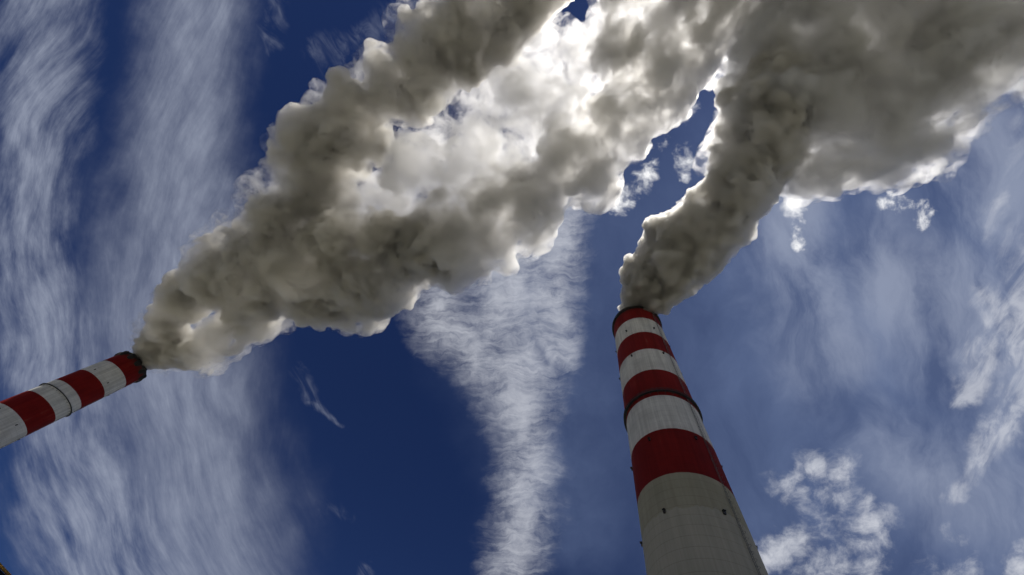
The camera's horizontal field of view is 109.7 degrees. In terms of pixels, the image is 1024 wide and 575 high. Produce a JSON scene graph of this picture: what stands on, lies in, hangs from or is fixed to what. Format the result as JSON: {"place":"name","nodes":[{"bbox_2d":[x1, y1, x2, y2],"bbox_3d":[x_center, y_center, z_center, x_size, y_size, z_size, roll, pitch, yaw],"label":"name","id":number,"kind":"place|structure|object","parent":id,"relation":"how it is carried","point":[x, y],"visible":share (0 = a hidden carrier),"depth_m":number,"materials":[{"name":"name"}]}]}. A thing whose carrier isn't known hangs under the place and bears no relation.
{"place":"outdoors","nodes":[
{"label":"outdoors","id":0,"kind":"place"},
{"bbox_2d":[0,563,10,574],"bbox_3d":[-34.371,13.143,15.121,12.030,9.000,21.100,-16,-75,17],"label":"storage shed","id":1,"kind":"structure","parent":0,"point":[4,570],"depth_m":18.68,"materials":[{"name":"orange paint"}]},
{"bbox_2d":[0,0,1023,574],"label":"sky","id":2,"kind":"structure","parent":0,"point":[369,266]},
{"label":"ground","id":3,"kind":"structure","parent":0,"visible":0},
{"bbox_2d":[0,351,146,448],"bbox_3d":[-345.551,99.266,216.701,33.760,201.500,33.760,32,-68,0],"label":"chimney","id":4,"kind":"object","parent":3,"relation":"on","point":[28,412],"visible":1,"depth_m":261.99,"materials":[{"name":"paint"}]},
{"bbox_2d":[612,305,767,574],"bbox_3d":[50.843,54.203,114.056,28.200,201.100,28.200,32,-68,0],"label":"chimney","id":5,"kind":"object","parent":3,"relation":"on","point":[692,520],"visible":1,"depth_m":97.15,"materials":[{"name":"paint"}]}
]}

